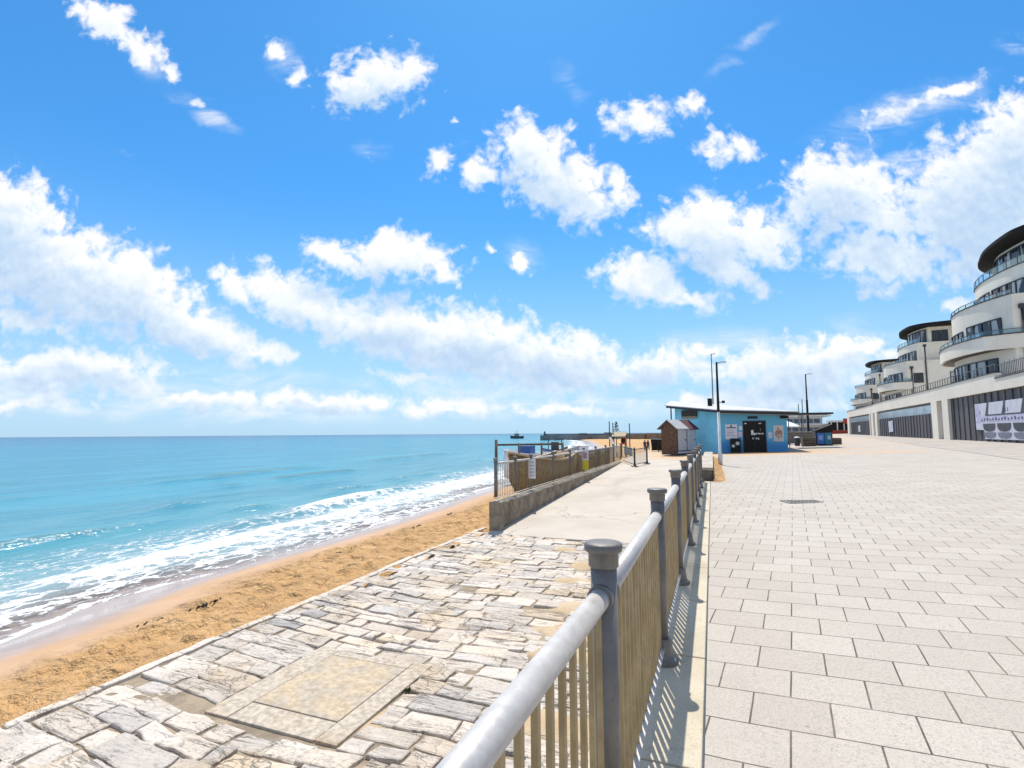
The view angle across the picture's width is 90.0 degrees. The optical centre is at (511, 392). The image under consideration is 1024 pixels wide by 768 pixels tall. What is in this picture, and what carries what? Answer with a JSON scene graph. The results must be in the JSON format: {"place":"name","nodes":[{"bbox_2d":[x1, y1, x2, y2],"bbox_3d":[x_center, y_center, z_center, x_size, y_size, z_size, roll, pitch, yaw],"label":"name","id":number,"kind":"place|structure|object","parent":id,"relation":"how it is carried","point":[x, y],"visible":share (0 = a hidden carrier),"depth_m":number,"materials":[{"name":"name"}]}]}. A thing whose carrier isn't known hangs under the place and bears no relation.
{"place":"outdoors","nodes":[
{"label":"outdoors","id":0,"kind":"place"},
{"bbox_2d":[0,433,603,643],"bbox_3d":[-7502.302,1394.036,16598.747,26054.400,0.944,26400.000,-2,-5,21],"label":"sea","id":1,"kind":"structure","parent":0,"point":[95,514],"depth_m":28.69,"materials":[{"name":"blue liquid"}]},
{"bbox_2d":[510,434,523,438],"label":"work boat","id":2,"kind":"object","parent":1,"relation":"on","point":[516,436],"visible":0.91,"depth_m":350.36,"materials":[{"name":"metal"}]},
{"bbox_2d":[543,438,567,450],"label":"moored boat","id":3,"kind":"object","parent":1,"relation":"on","point":[554,447],"visible":0.31,"depth_m":69.93,"materials":[{"name":"grey"}]},
{"bbox_2d":[0,439,651,728],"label":"beach","id":4,"kind":"structure","parent":0,"point":[96,645],"depth_m":8.94,"materials":[{"name":"beige sand"}]},
{"bbox_2d":[136,512,451,627],"bbox_3d":[-3.657,3.791,12.683,0.326,0.120,11.109,-2,-5,17],"label":"sea wrack","id":5,"kind":"object","parent":4,"relation":"on","point":[203,605],"visible":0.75,"depth_m":8.23,"materials":[{"name":"brown plant"}]},
{"bbox_2d":[0,527,627,767],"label":"slipway","id":6,"kind":"structure","parent":4,"relation":"on","point":[492,557],"depth_m":5.44,"materials":[{"name":"stone"}]},
{"bbox_2d":[204,646,431,748],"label":"stone border","id":7,"kind":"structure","parent":6,"relation":"on","point":[241,707],"depth_m":4.62,"materials":[{"name":"beige stone"}]},
{"bbox_2d":[254,655,405,722],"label":"patch slab","id":8,"kind":"structure","parent":6,"relation":"on","point":[334,688],"depth_m":4.96,"materials":[{"name":"stone"}]},
{"bbox_2d":[404,687,410,692],"bbox_3d":[-1.006,2.856,4.932,0.075,0.052,0.075,3,-5,-33],"label":"weed","id":9,"kind":"object","parent":6,"relation":"on","point":[406,690],"visible":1,"depth_m":4.92,"materials":[{"name":"green plant"}]},
{"bbox_2d":[495,440,563,491],"bbox_3d":[0.862,3.784,24.161,3.474,3.120,0.149,1,-5,-17],"label":"beach rail","id":10,"kind":"object","parent":4,"relation":"on","point":[497,445],"visible":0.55,"depth_m":24.06,"materials":[{"name":"brown wood"}]},
{"bbox_2d":[503,445,579,477],"bbox_3d":[1.785,4.249,31.257,4.686,2.044,1.774,-2,-5,21],"label":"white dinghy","id":11,"kind":"object","parent":4,"relation":"on","point":[528,449],"visible":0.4,"depth_m":31.12,"materials":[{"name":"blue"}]},
{"bbox_2d":[507,450,576,493],"bbox_3d":[1.218,3.382,20.683,1.693,2.197,6.652,-2,-5,21],"label":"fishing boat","id":12,"kind":"object","parent":4,"relation":"on","point":[548,475],"visible":0.48,"depth_m":18.90,"materials":[{"name":"brown wood"}]},
{"bbox_2d":[540,445,614,463],"bbox_3d":[4.696,4.690,36.553,5.245,1.850,1.784,-1,-5,7],"label":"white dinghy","id":13,"kind":"object","parent":4,"relation":"on","point":[580,448],"visible":0.16,"depth_m":36.14,"materials":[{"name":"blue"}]},
{"bbox_2d":[565,448,609,474],"bbox_3d":[4.254,4.122,27.613,0.250,1.950,10.190,-2,-5,21],"label":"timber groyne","id":14,"kind":"object","parent":4,"relation":"on","point":[599,451],"visible":0.19,"depth_m":28.04,"materials":[{"name":"brown wood"}]},
{"bbox_2d":[540,431,645,439],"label":"stone pier","id":15,"kind":"structure","parent":4,"relation":"on","point":[579,436],"depth_m":247.94,"materials":[{"name":"stone"}]},
{"bbox_2d":[613,422,619,456],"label":"conifer","id":16,"kind":"object","parent":4,"relation":"on","point":[616,437],"visible":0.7,"depth_m":61.36,"materials":[{"name":"green plant"}]},
{"bbox_2d":[609,437,625,456],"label":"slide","id":17,"kind":"object","parent":4,"relation":"on","point":[623,440],"visible":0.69,"depth_m":57.35,"materials":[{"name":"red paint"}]},
{"bbox_2d":[612,432,626,445],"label":"awning","id":18,"kind":"object","parent":4,"relation":"on","point":[619,434],"visible":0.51,"depth_m":59.46,"materials":[{"name":"beige fabric"}]},
{"bbox_2d":[630,433,660,438],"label":"harbour sheds","id":19,"kind":"object","parent":4,"relation":"on","point":[645,436],"visible":0.14,"depth_m":224.22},
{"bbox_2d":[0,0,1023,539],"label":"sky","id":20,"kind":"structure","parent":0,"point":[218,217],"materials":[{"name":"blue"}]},
{"bbox_2d":[487,449,703,543],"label":"ramp","id":21,"kind":"structure","parent":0,"point":[614,503],"depth_m":15.77,"materials":[{"name":"concrete"}]},
{"bbox_2d":[489,461,623,531],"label":"ramp wall","id":22,"kind":"structure","parent":21,"relation":"on","point":[506,511],"depth_m":15.12,"materials":[{"name":"concrete"}]},
{"bbox_2d":[493,443,621,497],"bbox_3d":[3.120,2.923,22.299,0.132,1.046,19.652,-2,-5,21],"label":"ramp railing","id":23,"kind":"object","parent":22,"relation":"on","point":[603,459],"visible":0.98,"depth_m":17.95,"materials":[{"name":"grey metal"}]},
{"bbox_2d":[528,459,535,478],"bbox_3d":[0.611,2.345,15.730,0.230,0.600,0.030,-2,-5,21],"label":"railing notice","id":24,"kind":"object","parent":23,"relation":"attached to","point":[532,470],"visible":0.98,"depth_m":15.72,"materials":[{"name":"grey paper"}]},
{"bbox_2d":[581,450,588,469],"bbox_3d":[3.169,2.927,22.204,0.300,0.880,0.031,-2,-5,21],"label":"railing notice","id":25,"kind":"object","parent":23,"relation":"attached to","point":[585,464],"visible":0.95,"depth_m":22.19,"materials":[{"name":"yellow"}]},
{"bbox_2d":[622,446,650,466],"bbox_3d":[7.223,3.589,29.184,1.369,1.089,3.008,-1,-5,2],"label":"ramp barrier","id":26,"kind":"object","parent":21,"relation":"on","point":[629,451],"visible":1,"depth_m":28.89,"materials":[{"name":"metal"}]},
{"bbox_2d":[650,438,658,449],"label":"wheelie bin","id":27,"kind":"object","parent":21,"relation":"on","point":[654,443],"visible":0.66,"depth_m":43.69,"materials":[{"name":"black paint"}]},
{"bbox_2d":[656,439,661,450],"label":"wheelie bin","id":28,"kind":"object","parent":21,"relation":"on","point":[659,445],"visible":0.5,"depth_m":42.85,"materials":[{"name":"black paint"}]},
{"bbox_2d":[657,420,698,454],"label":"timber shed","id":29,"kind":"structure","parent":21,"relation":"on","point":[678,437],"depth_m":36.75,"materials":[{"name":"brown wood"}]},
{"bbox_2d":[678,429,686,449],"bbox_3d":[12.220,3.383,36.674,1.028,1.520,0.091,3,-6,-39],"label":"door","id":30,"kind":"structure","parent":29,"relation":"in","point":[682,439],"depth_m":36.66,"materials":[{"name":"grey paint"}]},
{"bbox_2d":[687,429,695,449],"bbox_3d":[13.135,3.436,37.412,1.077,1.520,0.091,3,-6,-39],"label":"door","id":31,"kind":"structure","parent":29,"relation":"in","point":[691,434],"depth_m":37.38,"materials":[{"name":"grey paint"}]},
{"bbox_2d":[702,452,712,481],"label":"bench wall","id":32,"kind":"structure","parent":21,"relation":"on","point":[707,465],"depth_m":16.32,"materials":[{"name":"concrete"}]},
{"bbox_2d":[588,481,710,767],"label":"promenade edge","id":33,"kind":"object","parent":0,"point":[675,736],"visible":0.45,"depth_m":3.13,"materials":[{"name":"concrete"}]},
{"bbox_2d":[435,444,704,767],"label":"promenade railing","id":34,"kind":"object","parent":33,"relation":"on","point":[620,617],"visible":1,"depth_m":1.71,"materials":[{"name":"grey metal"}]},
{"bbox_2d":[704,493,710,767],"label":"sea wall face","id":35,"kind":"object","parent":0,"point":[706,664],"visible":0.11,"depth_m":5.05},
{"bbox_2d":[705,434,1023,767],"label":"promenade","id":36,"kind":"structure","parent":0,"point":[868,612],"depth_m":4.22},
{"bbox_2d":[710,353,714,403],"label":"mast","id":37,"kind":"object","parent":36,"relation":"on","point":[712,380],"visible":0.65,"depth_m":46.34,"materials":[{"name":"grey metal"}]},
{"bbox_2d":[713,457,725,481],"bbox_3d":[9.102,3.131,22.358,0.600,0.251,15.400,-2,-5,21],"label":"sand drift","id":38,"kind":"object","parent":36,"relation":"on","point":[718,474],"visible":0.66,"depth_m":17.98,"materials":[{"name":"beige sand"}]},
{"bbox_2d":[715,361,725,464],"bbox_3d":[9.606,0.940,23.407,0.510,4.740,0.200,-2,-5,21],"label":"street lamp","id":39,"kind":"object","parent":36,"relation":"on","point":[720,458],"visible":0.97,"depth_m":23.40,"materials":[{"name":"white metal"}]},
{"bbox_2d":[665,398,799,453],"bbox_3d":[16.914,2.482,40.562,8.950,4.510,10.800,-2,-5,21],"label":"beach kiosk","id":40,"kind":"object","parent":36,"relation":"on","point":[756,424],"visible":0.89,"depth_m":36.11,"materials":[{"name":"blue paint"}]},
{"bbox_2d":[681,410,696,418],"bbox_3d":[13.583,1.690,39.385,0.077,0.650,1.665,1,-5,-22],"label":"window","id":41,"kind":"structure","parent":40,"relation":"in","point":[691,413],"depth_m":39.39,"materials":[{"name":"black glass"}]},
{"bbox_2d":[725,424,736,438],"bbox_3d":[15.508,2.790,36.210,0.770,1.060,0.051,-2,-5,21],"label":"notice board","id":42,"kind":"object","parent":40,"relation":"attached to","point":[730,430],"visible":1,"depth_m":36.20,"materials":[{"name":"white paper"}]},
{"bbox_2d":[738,426,741,436],"bbox_3d":[16.056,2.749,36.008,0.280,0.780,0.035,-2,-5,21],"label":"notice","id":43,"kind":"object","parent":40,"relation":"attached to","point":[740,433],"visible":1,"depth_m":35.99,"materials":[{"name":"grey paper"}]},
{"bbox_2d":[742,421,766,452],"bbox_3d":[16.913,3.104,35.692,1.460,2.250,0.120,-2,-5,21],"label":"door","id":44,"kind":"structure","parent":40,"relation":"in","point":[754,432],"depth_m":35.68,"materials":[{"name":"black paint"}]},
{"bbox_2d":[773,425,783,440],"bbox_3d":[18.290,2.812,35.122,0.620,1.100,0.051,-2,-5,21],"label":"poster","id":45,"kind":"object","parent":40,"relation":"attached to","point":[778,430],"visible":1,"depth_m":35.11,"materials":[{"name":"white paper"}]},
{"bbox_2d":[730,438,740,452],"bbox_3d":[15.672,3.738,35.890,0.660,1.016,0.280,-2,-5,21],"label":"notice stand","id":46,"kind":"object","parent":36,"relation":"on","point":[735,445],"visible":0.96,"depth_m":35.78,"materials":[{"name":"black paint"}]},
{"bbox_2d":[787,421,798,444],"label":"parasol","id":47,"kind":"object","parent":36,"relation":"on","point":[792,424],"visible":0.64,"depth_m":50.88,"materials":[{"name":"white fabric"}]},
{"bbox_2d":[794,437,799,445],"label":"barrel bin","id":48,"kind":"object","parent":36,"relation":"on","point":[796,441],"visible":1,"depth_m":45.77,"materials":[{"name":"metal"}]},
{"bbox_2d":[787,431,813,442],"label":"planter wall","id":49,"kind":"structure","parent":36,"relation":"on","point":[807,434],"depth_m":54.41,"materials":[{"name":"concrete"}]},
{"bbox_2d":[780,500,823,503],"bbox_3d":[6.013,2.255,10.571,0.750,0.032,0.430,-1,-5,4],"label":"drain cover","id":50,"kind":"object","parent":36,"relation":"on","point":[800,501],"visible":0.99,"depth_m":10.49,"materials":[{"name":"grey metal"}]},
{"bbox_2d":[801,399,803,430],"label":"flagpole","id":51,"kind":"object","parent":36,"relation":"on","point":[802,415],"visible":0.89,"depth_m":57.06,"materials":[{"name":"grey metal"}]},
{"bbox_2d":[801,438,815,445],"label":"planter","id":52,"kind":"object","parent":36,"relation":"on","point":[809,441],"visible":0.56,"depth_m":43.61,"materials":[{"name":"brown wood"}]},
{"bbox_2d":[805,373,811,430],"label":"street lamp","id":53,"kind":"object","parent":36,"relation":"on","point":[808,427],"visible":0.77,"depth_m":61.33,"materials":[{"name":"black metal"}]},
{"bbox_2d":[787,415,830,431],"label":"pavilion","id":54,"kind":"structure","parent":36,"relation":"on","point":[815,421],"depth_m":131.94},
{"bbox_2d":[787,419,820,422],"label":"window","id":55,"kind":"structure","parent":54,"relation":"in","point":[790,420],"depth_m":132.67,"materials":[{"name":"grey glass"}]},
{"bbox_2d":[787,427,820,431],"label":"window","id":56,"kind":"structure","parent":54,"relation":"in","point":[811,428],"depth_m":131.64,"materials":[{"name":"grey glass"}]},
{"bbox_2d":[788,412,833,447],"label":"flat canopy","id":57,"kind":"object","parent":36,"relation":"on","point":[820,413],"visible":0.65,"depth_m":40.55,"materials":[{"name":"black metal"}]},
{"bbox_2d":[812,424,832,444],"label":"kiosk","id":58,"kind":"object","parent":36,"relation":"on","point":[823,435],"visible":0.91,"depth_m":44.07,"materials":[{"name":"blue paint"}]},
{"bbox_2d":[826,418,847,433],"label":"red kiosk","id":59,"kind":"object","parent":36,"relation":"on","point":[840,426],"visible":0.5,"depth_m":125.31,"materials":[{"name":"paint"}]},
{"bbox_2d":[833,438,841,444],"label":"planter","id":60,"kind":"object","parent":36,"relation":"on","point":[837,441],"visible":0.46,"depth_m":45.60,"materials":[{"name":"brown wood"}]},
{"bbox_2d":[847,356,1023,442],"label":"podium wall","id":61,"kind":"structure","parent":36,"relation":"on","point":[946,412],"depth_m":49.54,"materials":[{"name":"white paint"}]},
{"bbox_2d":[851,359,897,407],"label":"apartment block","id":62,"kind":"structure","parent":61,"relation":"on","point":[867,391],"depth_m":120.82,"materials":[{"name":"grey paint"}]},
{"bbox_2d":[857,392,865,398],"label":"window","id":63,"kind":"structure","parent":62,"relation":"in","point":[861,395],"depth_m":122.37,"materials":[{"name":"black"}]},
{"bbox_2d":[867,378,874,384],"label":"window","id":64,"kind":"structure","parent":62,"relation":"in","point":[870,381],"depth_m":122.72,"materials":[{"name":"black"}]},
{"bbox_2d":[873,393,878,398],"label":"window","id":65,"kind":"structure","parent":62,"relation":"in","point":[875,395],"depth_m":118.90,"materials":[{"name":"black glass"}]},
{"bbox_2d":[871,364,881,372],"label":"window","id":66,"kind":"structure","parent":62,"relation":"in","point":[878,367],"depth_m":122.88,"materials":[{"name":"black"}]},
{"bbox_2d":[888,420,892,431],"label":"notice","id":67,"kind":"object","parent":61,"relation":"attached to","point":[890,423],"depth_m":70.63,"materials":[{"name":"white paper"}]},
{"bbox_2d":[877,320,954,399],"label":"apartment block","id":68,"kind":"structure","parent":61,"relation":"on","point":[917,364],"depth_m":79.39,"materials":[{"name":"grey paint"}]},
{"bbox_2d":[885,393,901,399],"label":"window","id":69,"kind":"structure","parent":68,"relation":"in","point":[899,393],"depth_m":82.66,"materials":[{"name":"black glass"}]},
{"bbox_2d":[888,373,902,382],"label":"window","id":70,"kind":"structure","parent":68,"relation":"in","point":[894,377],"depth_m":81.76,"materials":[{"name":"black"}]},
{"bbox_2d":[902,351,916,360],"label":"window","id":71,"kind":"structure","parent":68,"relation":"in","point":[912,356],"depth_m":82.03,"materials":[{"name":"black"}]},
{"bbox_2d":[906,329,926,344],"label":"window","id":72,"kind":"structure","parent":68,"relation":"in","point":[921,335],"depth_m":82.21,"materials":[{"name":"black"}]},
{"bbox_2d":[913,373,923,382],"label":"window","id":73,"kind":"structure","parent":68,"relation":"in","point":[918,377],"depth_m":78.30,"materials":[{"name":"black glass"}]},
{"bbox_2d":[931,329,948,341],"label":"window","id":74,"kind":"structure","parent":68,"relation":"in","point":[937,335],"depth_m":79.28,"materials":[{"name":"black glass"}]},
{"bbox_2d":[950,371,954,382],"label":"window","id":75,"kind":"structure","parent":68,"relation":"in","point":[951,372],"depth_m":76.69,"materials":[{"name":"white"}]},
{"bbox_2d":[939,225,1023,381],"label":"apartment block","id":76,"kind":"structure","parent":61,"relation":"on","point":[988,328],"depth_m":43.48,"materials":[{"name":"grey paint"}]},
{"bbox_2d":[951,332,963,343],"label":"window","id":77,"kind":"structure","parent":76,"relation":"in","point":[961,334],"depth_m":46.98,"materials":[{"name":"black"}]},
{"bbox_2d":[954,358,999,381],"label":"window","id":78,"kind":"structure","parent":76,"relation":"in","point":[976,365],"depth_m":44.07,"materials":[{"name":"black"}]},
{"bbox_2d":[975,292,989,303],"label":"window","id":79,"kind":"structure","parent":76,"relation":"in","point":[988,293],"depth_m":47.45,"materials":[{"name":"black"}]},
{"bbox_2d":[966,317,1002,339],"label":"window","id":80,"kind":"structure","parent":76,"relation":"in","point":[994,324],"depth_m":42.79,"materials":[{"name":"black"}]},
{"bbox_2d":[991,277,1023,297],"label":"window","id":81,"kind":"structure","parent":76,"relation":"in","point":[1016,286],"depth_m":43.36,"materials":[{"name":"black"}]},
{"bbox_2d":[992,243,1023,274],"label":"window","id":82,"kind":"structure","parent":76,"relation":"in","point":[1018,250],"depth_m":45.39,"materials":[{"name":"black"}]},
{"bbox_2d":[974,398,1023,439],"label":"poster board","id":83,"kind":"object","parent":61,"relation":"attached to","point":[1002,420],"visible":1,"depth_m":37.39,"materials":[{"name":"white paper"}]},
{"bbox_2d":[843,434,1023,458],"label":"road","id":84,"kind":"structure","parent":0,"point":[1010,450],"depth_m":34.52,"materials":[{"name":"beige concrete"}]},
{"bbox_2d":[845,435,1023,459],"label":"kerb","id":85,"kind":"structure","parent":84,"relation":"on","point":[956,450],"depth_m":27.07,"materials":[{"name":"concrete"}]}
]}

